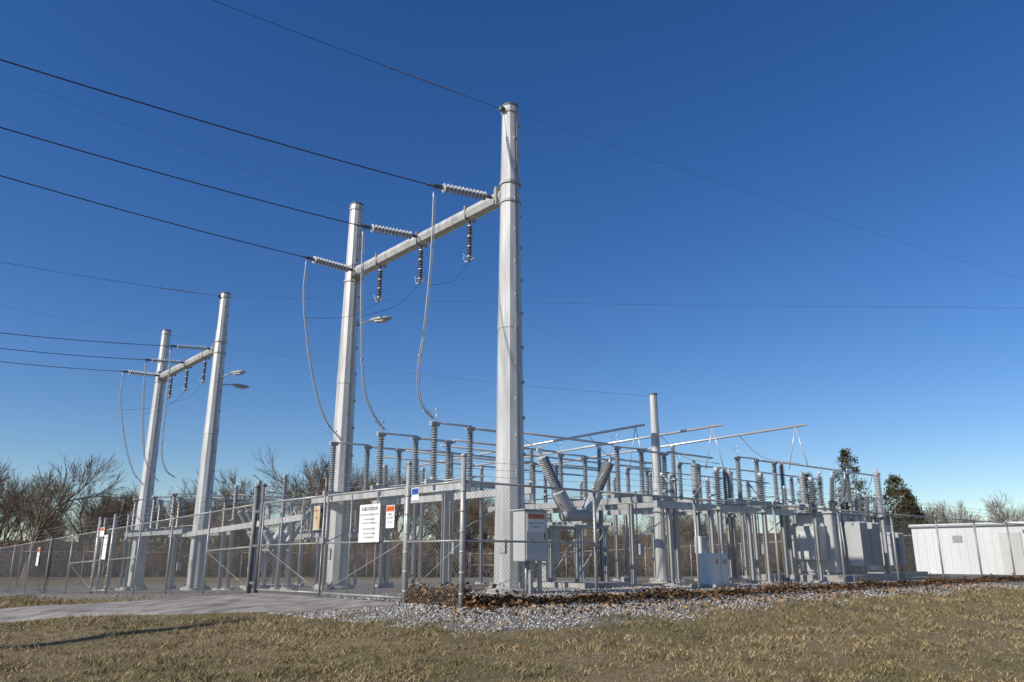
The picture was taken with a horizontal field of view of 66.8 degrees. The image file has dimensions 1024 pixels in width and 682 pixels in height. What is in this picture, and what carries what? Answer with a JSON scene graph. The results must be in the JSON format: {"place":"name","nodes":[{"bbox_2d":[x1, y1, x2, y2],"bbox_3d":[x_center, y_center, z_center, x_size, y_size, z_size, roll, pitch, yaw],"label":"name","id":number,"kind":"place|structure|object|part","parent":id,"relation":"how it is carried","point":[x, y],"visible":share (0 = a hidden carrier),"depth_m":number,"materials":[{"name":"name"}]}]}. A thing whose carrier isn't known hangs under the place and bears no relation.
{"place":"outdoors","nodes":[
{"label":"outdoors","id":0,"kind":"place"},
{"bbox_2d":[0,593,393,621],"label":"driveway","id":1,"kind":"structure","parent":0,"point":[260,602],"depth_m":15.41,"materials":[{"name":"concrete"}]},
{"bbox_2d":[0,533,1023,681],"bbox_3d":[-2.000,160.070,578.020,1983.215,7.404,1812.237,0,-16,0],"label":"ground","id":2,"kind":"structure","parent":0,"point":[605,676],"depth_m":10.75,"materials":[{"name":"brown plant"}]},
{"bbox_2d":[0,472,86,581],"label":"bare tree","id":3,"kind":"object","parent":2,"relation":"on","point":[47,495],"visible":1,"depth_m":57.53,"materials":[{"name":"brown plant"}]},
{"bbox_2d":[0,517,101,593],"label":"chain link fence","id":4,"kind":"object","parent":2,"relation":"on","point":[28,568],"visible":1,"depth_m":30.89,"materials":[{"name":"metal"}]},
{"bbox_2d":[35,548,40,565],"bbox_3d":[-19.597,8.916,32.099,0.014,0.720,0.400,14,-21,-40],"label":"warning sign","id":5,"kind":"object","parent":4,"relation":"attached to","point":[38,554],"visible":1,"depth_m":32.08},
{"bbox_2d":[90,518,112,591],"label":"chain link gate","id":6,"kind":"structure","parent":4,"relation":"attached to","point":[98,574],"depth_m":26.48,"materials":[{"name":"metal"}]},
{"bbox_2d":[99,527,104,536],"bbox_3d":[-14.101,6.572,26.715,0.014,0.300,0.500,14,-21,-40],"label":"warning sign","id":7,"kind":"object","parent":6,"relation":"attached to","point":[102,530],"visible":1,"depth_m":26.69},
{"bbox_2d":[101,535,107,558],"bbox_3d":[-13.758,6.960,26.229,0.014,0.800,0.420,14,-21,-40],"label":"information sign","id":8,"kind":"object","parent":6,"relation":"attached to","point":[104,546],"visible":1,"depth_m":26.22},
{"bbox_2d":[10,453,134,578],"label":"bare tree","id":9,"kind":"object","parent":2,"relation":"on","point":[73,472],"visible":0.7,"depth_m":67.47,"materials":[{"name":"brown plant"}]},
{"bbox_2d":[92,518,107,588],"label":"bus support","id":10,"kind":"object","parent":2,"relation":"on","point":[105,523],"visible":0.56,"depth_m":45.00,"materials":[{"name":"metal"}]},
{"bbox_2d":[103,516,118,589],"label":"bus support","id":11,"kind":"object","parent":2,"relation":"on","point":[116,530],"visible":0.45,"depth_m":43.53,"materials":[{"name":"metal"}]},
{"bbox_2d":[115,514,130,589],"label":"bus support","id":12,"kind":"object","parent":2,"relation":"on","point":[128,524],"visible":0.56,"depth_m":42.10,"materials":[{"name":"metal"}]},
{"bbox_2d":[0,262,248,589],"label":"transmission frame","id":13,"kind":"object","parent":2,"relation":"on","point":[216,351],"visible":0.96,"depth_m":36.38,"materials":[{"name":"metal"}]},
{"bbox_2d":[119,485,231,590],"bbox_3d":[-16.413,9.747,37.831,2.953,4.920,7.711,14,-21,-41],"label":"disconnect switch","id":14,"kind":"object","parent":2,"relation":"on","point":[154,499],"visible":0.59,"depth_m":37.52,"materials":[{"name":"metal"}]},
{"bbox_2d":[104,484,257,593],"bbox_3d":[-9.934,5.951,22.254,0.369,2.982,10.512,14,-21,-41],"label":"chain link fence","id":15,"kind":"object","parent":2,"relation":"on","point":[110,558],"visible":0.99,"depth_m":21.87,"materials":[{"name":"metal"}]},
{"bbox_2d":[220,485,238,589],"bbox_3d":[-10.932,7.741,30.294,0.492,4.160,0.500,0,-16,0],"label":"bus support","id":16,"kind":"object","parent":2,"relation":"on","point":[235,496],"visible":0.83,"depth_m":30.25,"materials":[{"name":"metal"}]},
{"bbox_2d":[0,545,469,585],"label":"chain link fence","id":17,"kind":"object","parent":2,"relation":"on","point":[437,553],"visible":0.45,"depth_m":55.17,"materials":[{"name":"metal"}]},
{"bbox_2d":[185,588,295,589],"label":"foundations","id":18,"kind":"object","parent":2,"relation":"on","point":[253,588],"visible":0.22,"depth_m":25.77,"materials":[{"name":"concrete"}]},
{"bbox_2d":[186,586,294,588],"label":"base plates","id":19,"kind":"object","parent":18,"relation":"on","point":[253,587],"visible":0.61,"depth_m":29.95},
{"bbox_2d":[189,522,295,587],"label":"steel columns","id":20,"kind":"structure","parent":19,"relation":"on","point":[254,561],"depth_m":28.45,"materials":[{"name":"metal"}]},
{"bbox_2d":[187,514,307,536],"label":"beam","id":21,"kind":"structure","parent":20,"relation":"on","point":[275,522],"depth_m":29.08,"materials":[{"name":"metal"}]},
{"bbox_2d":[246,483,266,592],"bbox_3d":[-6.116,4.769,18.586,0.118,2.661,0.479,14,-21,-41],"label":"gate post","id":22,"kind":"object","parent":2,"relation":"on","point":[256,511],"visible":0.89,"depth_m":18.58,"materials":[{"name":"metal"}]},
{"bbox_2d":[257,480,262,520],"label":"bus support","id":23,"kind":"object","parent":2,"relation":"on","point":[259,482],"visible":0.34,"depth_m":29.27,"materials":[{"name":"metal"}]},
{"bbox_2d":[0,0,535,593],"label":"transmission frame","id":24,"kind":"object","parent":2,"relation":"on","point":[510,416],"visible":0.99,"depth_m":20.77,"materials":[{"name":"metal"}]},
{"bbox_2d":[173,115,1016,395],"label":"shield wires","id":25,"kind":"object","parent":24,"relation":"attached to","point":[633,304],"visible":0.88,"depth_m":33.01,"materials":[{"name":"metal"}]},
{"bbox_2d":[237,506,312,587],"bbox_3d":[-11.973,10.168,38.159,3.165,3.911,2.923,14,-21,-41],"label":"circuit breaker","id":26,"kind":"object","parent":2,"relation":"on","point":[268,539],"visible":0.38,"depth_m":37.68,"materials":[{"name":"metal"}]},
{"bbox_2d":[269,475,287,589],"bbox_3d":[-8.184,6.844,27.526,0.492,4.160,0.500,0,-16,0],"label":"bus support","id":27,"kind":"object","parent":2,"relation":"on","point":[284,488],"visible":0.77,"depth_m":27.55,"materials":[{"name":"metal"}]},
{"bbox_2d":[261,493,360,585],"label":"disconnect switch","id":28,"kind":"object","parent":2,"relation":"on","point":[320,536],"visible":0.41,"depth_m":41.71,"materials":[{"name":"metal"}]},
{"bbox_2d":[375,465,387,586],"bbox_3d":[-5.331,7.669,32.012,0.492,5.080,0.500,0,-16,0],"label":"bus support","id":29,"kind":"object","parent":2,"relation":"on","point":[384,480],"visible":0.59,"depth_m":31.94,"materials":[{"name":"metal"}]},
{"bbox_2d":[409,459,418,585],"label":"bus support","id":30,"kind":"object","parent":2,"relation":"on","point":[414,534],"visible":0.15,"depth_m":30.30,"materials":[{"name":"metal"}]},
{"bbox_2d":[415,468,424,584],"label":"bus support","id":31,"kind":"object","parent":2,"relation":"on","point":[422,519],"visible":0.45,"depth_m":34.66,"materials":[{"name":"metal"}]},
{"bbox_2d":[311,408,535,589],"bbox_3d":[-2.891,4.865,22.677,2.953,4.920,7.711,14,-21,-41],"label":"disconnect switch","id":32,"kind":"object","parent":2,"relation":"on","point":[434,424],"visible":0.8,"depth_m":22.45,"materials":[{"name":"metal"}]},
{"bbox_2d":[402,460,460,604],"bbox_3d":[-1.411,3.397,13.784,0.108,2.670,1.669,14,-21,-41],"label":"chain link fence","id":33,"kind":"object","parent":2,"relation":"on","point":[407,531],"visible":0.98,"depth_m":13.96,"materials":[{"name":"metal"}]},
{"bbox_2d":[256,467,406,598],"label":"chain link gate","id":34,"kind":"structure","parent":33,"relation":"attached to","point":[322,540],"depth_m":16.24,"materials":[{"name":"metal"}]},
{"bbox_2d":[313,506,320,529],"bbox_3d":[-4.174,3.780,16.587,0.014,0.500,0.260,14,-21,-40],"label":"warning sign","id":35,"kind":"object","parent":34,"relation":"attached to","point":[316,521],"visible":1,"depth_m":16.57,"materials":[{"name":"metal"}]},
{"bbox_2d":[358,503,380,542],"bbox_3d":[-2.779,3.547,15.120,0.014,0.720,0.740,14,-21,-40],"label":"information sign","id":36,"kind":"object","parent":34,"relation":"attached to","point":[369,524],"visible":1,"depth_m":15.11,"materials":[{"name":"metal"}]},
{"bbox_2d":[386,505,394,527],"bbox_3d":[-2.298,3.314,14.657,0.014,0.420,0.280,14,-21,-40],"label":"warning sign","id":37,"kind":"object","parent":34,"relation":"attached to","point":[390,514],"visible":1,"depth_m":14.65,"materials":[{"name":"metal"}]},
{"bbox_2d":[412,487,418,499],"bbox_3d":[-1.775,2.806,14.253,0.014,0.220,0.220,14,-21,-40],"label":"warning sign","id":38,"kind":"object","parent":33,"relation":"attached to","point":[415,493],"visible":1,"depth_m":14.24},
{"bbox_2d":[447,454,453,585],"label":"bus support","id":39,"kind":"object","parent":2,"relation":"on","point":[449,519],"visible":0.45,"depth_m":28.86,"materials":[{"name":"metal"}]},
{"bbox_2d":[0,530,915,577],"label":"shrub thicket","id":40,"kind":"object","parent":2,"relation":"on","point":[429,556],"visible":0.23,"depth_m":71.74,"materials":[{"name":"brown plant"}]},
{"bbox_2d":[475,467,485,583],"bbox_3d":[-1.381,8.298,34.744,0.492,5.310,0.500,0,-16,0],"label":"bus support","id":41,"kind":"object","parent":2,"relation":"on","point":[481,530],"visible":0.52,"depth_m":34.62,"materials":[{"name":"metal"}]},
{"bbox_2d":[0,448,1023,576],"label":"bare tree line","id":42,"kind":"object","parent":2,"relation":"on","point":[106,508],"visible":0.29,"depth_m":85.41,"materials":[{"name":"plant"}]},
{"bbox_2d":[510,509,549,594],"bbox_3d":[0.420,4.825,17.705,0.800,1.907,0.500,14,-21,-40],"label":"control cabinet","id":43,"kind":"object","parent":2,"relation":"on","point":[531,556],"visible":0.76,"depth_m":17.58,"materials":[{"name":"metal"}]},
{"bbox_2d":[527,512,544,531],"bbox_3d":[0.557,4.134,17.707,0.550,0.420,0.014,14,-21,-40],"label":"warning sign","id":44,"kind":"object","parent":43,"relation":"attached to","point":[539,523],"visible":0.92,"depth_m":17.69,"materials":[{"name":"metal"}]},
{"bbox_3d":[0.560,4.430,17.652,0.640,1.040,0.016,14,-21,-40],"label":"door","id":45,"kind":"part","parent":43,"relation":"part of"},
{"bbox_2d":[526,450,536,581],"bbox_3d":[0.758,6.779,29.888,0.492,5.310,0.500,0,-16,0],"label":"bus support","id":46,"kind":"object","parent":2,"relation":"on","point":[531,455],"visible":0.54,"depth_m":30.27,"materials":[{"name":"metal"}]},
{"bbox_2d":[541,475,549,502],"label":"bus support","id":47,"kind":"object","parent":2,"relation":"on","point":[545,490],"visible":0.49,"depth_m":35.11,"materials":[{"name":"metal"}]},
{"bbox_2d":[533,448,630,588],"bbox_3d":[1.917,5.219,22.618,2.883,3.911,2.906,0,-16,0],"label":"circuit breaker","id":48,"kind":"object","parent":2,"relation":"on","point":[544,461],"visible":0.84,"depth_m":22.31,"materials":[{"name":"metal"}]},
{"bbox_2d":[579,482,587,580],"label":"bus support","id":49,"kind":"object","parent":2,"relation":"on","point":[581,494],"visible":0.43,"depth_m":39.15,"materials":[{"name":"metal"}]},
{"bbox_2d":[488,435,698,584],"bbox_3d":[2.581,6.124,27.184,2.953,4.920,7.711,14,-21,-41],"label":"disconnect switch","id":50,"kind":"object","parent":2,"relation":"on","point":[617,448],"visible":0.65,"depth_m":25.81,"materials":[{"name":"metal"}]},
{"bbox_2d":[596,447,604,580],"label":"bus support","id":51,"kind":"object","parent":2,"relation":"on","point":[599,454],"visible":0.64,"depth_m":29.66,"materials":[{"name":"metal"}]},
{"bbox_2d":[612,477,620,580],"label":"bus support","id":52,"kind":"object","parent":2,"relation":"on","point":[616,544],"visible":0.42,"depth_m":37.63,"materials":[{"name":"metal"}]},
{"bbox_2d":[649,473,655,579],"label":"bus support","id":53,"kind":"object","parent":2,"relation":"on","point":[653,529],"visible":0.56,"depth_m":36.13,"materials":[{"name":"metal"}]},
{"bbox_2d":[649,393,668,582],"bbox_3d":[5.000,5.031,26.628,0.900,6.630,0.900,0,-16,0],"label":"lightning mast","id":54,"kind":"object","parent":2,"relation":"on","point":[656,458],"visible":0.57,"depth_m":26.49,"materials":[{"name":"metal"}]},
{"bbox_2d":[668,475,675,578],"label":"bus support","id":55,"kind":"object","parent":2,"relation":"on","point":[670,482],"visible":0.24,"depth_m":33.08,"materials":[{"name":"metal"}]},
{"bbox_2d":[670,445,686,580],"bbox_3d":[6.322,6.671,29.905,0.492,5.310,0.500,0,-16,0],"label":"bus support","id":56,"kind":"object","parent":2,"relation":"on","point":[673,473],"visible":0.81,"depth_m":30.22,"materials":[{"name":"metal"}]},
{"bbox_2d":[191,423,873,503],"bbox_3d":[0.269,6.512,37.065,20.798,1.560,29.397,13,-20,-39],"label":"rigid bus","id":57,"kind":"object","parent":56,"relation":"on","point":[479,455],"visible":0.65,"depth_m":30.08,"materials":[{"name":"metal"}]},
{"bbox_2d":[524,436,872,493],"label":"yard jumpers","id":58,"kind":"object","parent":57,"relation":"attached to","point":[717,463],"visible":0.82,"depth_m":28.63,"materials":[{"name":"metal"}]},
{"bbox_2d":[470,529,915,578],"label":"chain link fence","id":59,"kind":"object","parent":2,"relation":"on","point":[645,559],"visible":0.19,"depth_m":56.54,"materials":[{"name":"metal"}]},
{"bbox_2d":[606,446,810,581],"bbox_3d":[7.338,6.856,29.907,2.953,4.920,7.611,14,-21,-41],"label":"disconnect switch","id":60,"kind":"object","parent":2,"relation":"on","point":[740,498],"visible":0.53,"depth_m":29.16,"materials":[{"name":"metal"}]},
{"bbox_2d":[400,573,1023,625],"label":"leaf litter","id":61,"kind":"object","parent":2,"relation":"on","point":[480,603],"visible":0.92,"depth_m":15.30,"materials":[{"name":"brown plant"}]},
{"bbox_2d":[690,553,736,587],"bbox_3d":[5.550,6.366,21.479,1.000,0.950,0.840,14,-21,-40],"label":"equipment cabinet","id":62,"kind":"object","parent":2,"relation":"on","point":[718,566],"visible":0.74,"depth_m":21.24,"materials":[{"name":"white metal"}]},
{"bbox_2d":[712,467,731,583],"bbox_3d":[6.234,5.616,23.201,0.492,3.660,0.500,0,-16,0],"label":"instrument transformer","id":63,"kind":"object","parent":2,"relation":"on","point":[717,488],"visible":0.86,"depth_m":23.32,"materials":[{"name":"metal"}]},
{"bbox_2d":[721,468,736,579],"bbox_3d":[8.614,7.360,30.969,0.492,4.520,0.500,0,-16,0],"label":"bus support","id":64,"kind":"object","parent":2,"relation":"on","point":[725,492],"visible":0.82,"depth_m":30.92,"materials":[{"name":"metal"}]},
{"bbox_2d":[665,580,794,585],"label":"foundations","id":65,"kind":"object","parent":2,"relation":"on","point":[746,581],"visible":0.13,"depth_m":25.36,"materials":[{"name":"concrete"}]},
{"bbox_2d":[664,578,794,583],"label":"base plates","id":66,"kind":"object","parent":65,"relation":"on","point":[746,580],"visible":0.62,"depth_m":25.52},
{"bbox_2d":[665,508,789,582],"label":"steel columns","id":67,"kind":"structure","parent":66,"relation":"on","point":[711,538],"depth_m":24.86,"materials":[{"name":"metal"}]},
{"bbox_2d":[694,536,707,552],"bbox_3d":[5.387,6.244,21.993,0.320,1.380,0.231,14,-21,-40],"label":"junction box","id":68,"kind":"object","parent":67,"relation":"attached to","point":[703,543],"visible":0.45,"depth_m":22.01,"materials":[{"name":"paint"}]},
{"bbox_2d":[701,538,707,551],"bbox_3d":[5.460,5.789,22.035,0.260,0.400,0.010,14,-21,-40],"label":"door","id":69,"kind":"structure","parent":68,"relation":"in","point":[705,539],"depth_m":22.02,"materials":[{"name":"paint"}]},
{"bbox_2d":[653,500,792,515],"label":"beam","id":70,"kind":"structure","parent":67,"relation":"on","point":[708,508],"depth_m":24.76,"materials":[{"name":"metal"}]},
{"bbox_2d":[659,472,673,500],"bbox_3d":[4.677,4.406,23.495,0.422,0.850,0.323,0,-16,0],"label":"fused cutout","id":71,"kind":"object","parent":70,"relation":"on","point":[662,488],"visible":0.88,"depth_m":23.49,"materials":[{"name":"grey ceramic"}]},
{"bbox_2d":[782,486,795,509],"bbox_3d":[9.921,5.612,27.815,0.422,0.850,0.323,0,-16,0],"label":"fused cutout","id":72,"kind":"object","parent":70,"relation":"on","point":[785,497],"visible":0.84,"depth_m":27.82,"materials":[{"name":"grey ceramic"}]},
{"bbox_2d":[458,453,1023,607],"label":"chain link fence","id":73,"kind":"object","parent":2,"relation":"on","point":[463,525],"visible":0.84,"depth_m":17.69,"materials":[{"name":"metal"}]},
{"bbox_2d":[737,483,749,577],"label":"bus support","id":74,"kind":"object","parent":2,"relation":"on","point":[744,556],"visible":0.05,"depth_m":35.73,"materials":[{"name":"metal"}]},
{"bbox_2d":[757,472,776,583],"bbox_3d":[8.058,6.036,24.703,0.492,3.660,0.500,0,-16,0],"label":"instrument transformer","id":75,"kind":"object","parent":2,"relation":"on","point":[761,484],"visible":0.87,"depth_m":24.73,"materials":[{"name":"metal"}]},
{"bbox_2d":[778,462,789,568],"bbox_3d":[10.332,6.851,29.224,0.492,4.520,0.500,0,-16,0],"label":"bus support","id":76,"kind":"object","parent":2,"relation":"on","point":[782,475],"visible":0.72,"depth_m":29.60,"materials":[{"name":"metal"}]},
{"bbox_2d":[789,476,801,572],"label":"bus support","id":77,"kind":"object","parent":2,"relation":"on","point":[791,486],"visible":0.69,"depth_m":34.45,"materials":[{"name":"metal"}]},
{"bbox_2d":[790,471,827,567],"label":"cedar tree","id":78,"kind":"object","parent":2,"relation":"on","point":[807,487],"visible":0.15,"depth_m":62.92,"materials":[{"name":"green plant"}]},
{"bbox_2d":[808,477,828,582],"bbox_3d":[10.240,6.431,26.121,0.492,3.660,0.500,0,-16,0],"label":"instrument transformer","id":79,"kind":"object","parent":2,"relation":"on","point":[812,488],"visible":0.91,"depth_m":26.14,"materials":[{"name":"metal"}]},
{"bbox_2d":[761,471,911,581],"bbox_3d":[12.083,7.037,29.363,4.704,4.072,3.528,14,-21,-40],"label":"power transformer","id":80,"kind":"object","parent":2,"relation":"on","point":[842,506],"visible":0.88,"depth_m":28.16,"materials":[{"name":"metal"}]},
{"bbox_2d":[798,531,815,556],"bbox_3d":[10.648,7.312,27.952,0.016,0.902,0.666,14,-21,-40],"label":"tap changer door","id":81,"kind":"structure","parent":80,"relation":"in","point":[800,535],"depth_m":27.97,"materials":[{"name":"metal"}]},
{"bbox_2d":[844,472,853,512],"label":"bus support","id":82,"kind":"object","parent":2,"relation":"on","point":[848,491],"visible":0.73,"depth_m":32.74,"materials":[{"name":"metal"}]},
{"bbox_2d":[826,448,906,553],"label":"cedar tree","id":83,"kind":"object","parent":2,"relation":"on","point":[842,459],"visible":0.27,"depth_m":61.03,"materials":[{"name":"green plant"}]},
{"bbox_2d":[857,491,927,576],"bbox_3d":[16.355,8.923,35.769,4.320,3.865,3.240,14,-21,-40],"label":"power transformer","id":84,"kind":"object","parent":2,"relation":"on","point":[867,505],"visible":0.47,"depth_m":34.97,"materials":[{"name":"metal"}]},
{"bbox_2d":[882,474,920,570],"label":"cedar tree","id":85,"kind":"object","parent":2,"relation":"on","point":[893,490],"visible":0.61,"depth_m":61.48,"materials":[{"name":"green plant"}]},
{"bbox_2d":[895,487,928,570],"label":"cedar tree","id":86,"kind":"object","parent":2,"relation":"on","point":[912,497],"visible":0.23,"depth_m":63.14,"materials":[{"name":"green plant"}]},
{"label":"base","id":87,"kind":"object","parent":2,"relation":"on","visible":0},
{"bbox_2d":[914,525,1018,574],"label":"wall ribs","id":88,"kind":"object","parent":87,"relation":"on","point":[958,549],"depth_m":39.97,"materials":[{"name":"metal"}]},
{"bbox_2d":[998,532,1023,574],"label":"door","id":89,"kind":"structure","parent":88,"relation":"attached to","point":[1008,549],"depth_m":38.23,"materials":[{"name":"metal"}]},
{"bbox_2d":[911,525,1023,574],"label":"walls","id":90,"kind":"structure","parent":87,"relation":"on","point":[943,534],"depth_m":39.91,"materials":[{"name":"white metal"}]},
{"bbox_2d":[952,535,961,541],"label":"wall vent","id":91,"kind":"object","parent":90,"relation":"attached to","point":[956,538],"depth_m":40.09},
{"bbox_2d":[909,522,1023,525],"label":"roof","id":92,"kind":"structure","parent":90,"relation":"on","point":[962,524],"depth_m":40.16,"materials":[{"name":"white metal"}]},
{"bbox_2d":[908,523,1023,527],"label":"gutter","id":93,"kind":"object","parent":92,"relation":"attached to","point":[961,525],"visible":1,"depth_m":40.03,"materials":[{"name":"grey paint"}]},
{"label":"foundations","id":94,"kind":"object","parent":2,"relation":"on","visible":0},
{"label":"base plates","id":95,"kind":"object","parent":94,"relation":"on","visible":0},
{"bbox_2d":[696,513,700,535],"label":"steel columns","id":96,"kind":"structure","parent":95,"relation":"on","point":[697,520],"depth_m":28.42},
{"bbox_2d":[691,466,699,510],"bbox_3d":[6.808,5.472,28.801,0.292,1.650,0.300,0,-16,0],"label":"arrester","id":97,"kind":"object","parent":96,"relation":"on","point":[694,478],"visible":0.62,"depth_m":28.78,"materials":[{"name":"ceramic"}]},
{"bbox_2d":[690,459,697,465],"bbox_3d":[6.808,4.557,29.056,0.300,0.250,0.300,0,-16,0],"label":"cap","id":98,"kind":"object","parent":97,"relation":"on","point":[693,463],"visible":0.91,"depth_m":28.94,"materials":[{"name":"grey paint"}]},
{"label":"foundations","id":99,"kind":"object","parent":2,"relation":"on","visible":0},
{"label":"base plates","id":100,"kind":"object","parent":99,"relation":"on","visible":0},
{"bbox_2d":[730,517,739,576],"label":"steel columns","id":101,"kind":"structure","parent":100,"relation":"on","point":[735,554],"depth_m":30.77,"materials":[{"name":"metal"}]},
{"bbox_2d":[726,474,735,514],"bbox_3d":[8.835,6.202,31.352,0.292,1.650,0.300,0,-16,0],"label":"arrester","id":102,"kind":"object","parent":101,"relation":"on","point":[729,478],"visible":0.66,"depth_m":31.33,"materials":[{"name":"ceramic"}]},
{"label":"foundations","id":103,"kind":"object","parent":2,"relation":"on","visible":0},
{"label":"base plates","id":104,"kind":"object","parent":103,"relation":"on","visible":0},
{"bbox_2d":[879,518,890,573],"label":"steel columns","id":105,"kind":"structure","parent":104,"relation":"on","point":[885,543],"depth_m":31.41,"materials":[{"name":"metal"}]},
{"bbox_2d":[873,475,884,515],"bbox_3d":[15.108,6.356,31.966,0.292,1.650,0.300,0,-16,0],"label":"arrester","id":106,"kind":"object","parent":105,"relation":"on","point":[878,488],"visible":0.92,"depth_m":31.90,"materials":[{"name":"ceramic"}]},
{"bbox_2d":[0,0,1023,542],"label":"sky","id":107,"kind":"structure","parent":0,"point":[902,121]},
{"bbox_2d":[267,579,1023,634],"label":"gravel","id":108,"kind":"structure","parent":0,"point":[315,615],"depth_m":13.37,"materials":[{"name":"gravel"}]},
{"bbox_2d":[705,477,715,503],"bbox_3d":[6.425,4.808,24.935,0.422,0.850,0.323,0,-16,0],"label":"fused cutout","id":109,"kind":"object","parent":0,"point":[709,495],"visible":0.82,"depth_m":24.95,"materials":[{"name":"grey ceramic"}]},
{"bbox_2d":[746,482,759,506],"bbox_3d":[8.173,5.210,26.375,0.422,0.850,0.323,0,-16,0],"label":"fused cutout","id":110,"kind":"object","parent":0,"point":[748,489],"visible":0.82,"depth_m":26.38,"materials":[{"name":"grey ceramic"}]},
{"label":"steel columns","id":111,"kind":"object","parent":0,"visible":0},
{"bbox_2d":[798,478,807,511],"bbox_3d":[12.410,6.654,33.036,0.292,1.650,0.300,0,-16,0],"label":"arrester","id":112,"kind":"object","parent":111,"relation":"on","point":[802,483],"visible":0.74,"depth_m":33.02,"materials":[{"name":"ceramic"}]}
]}

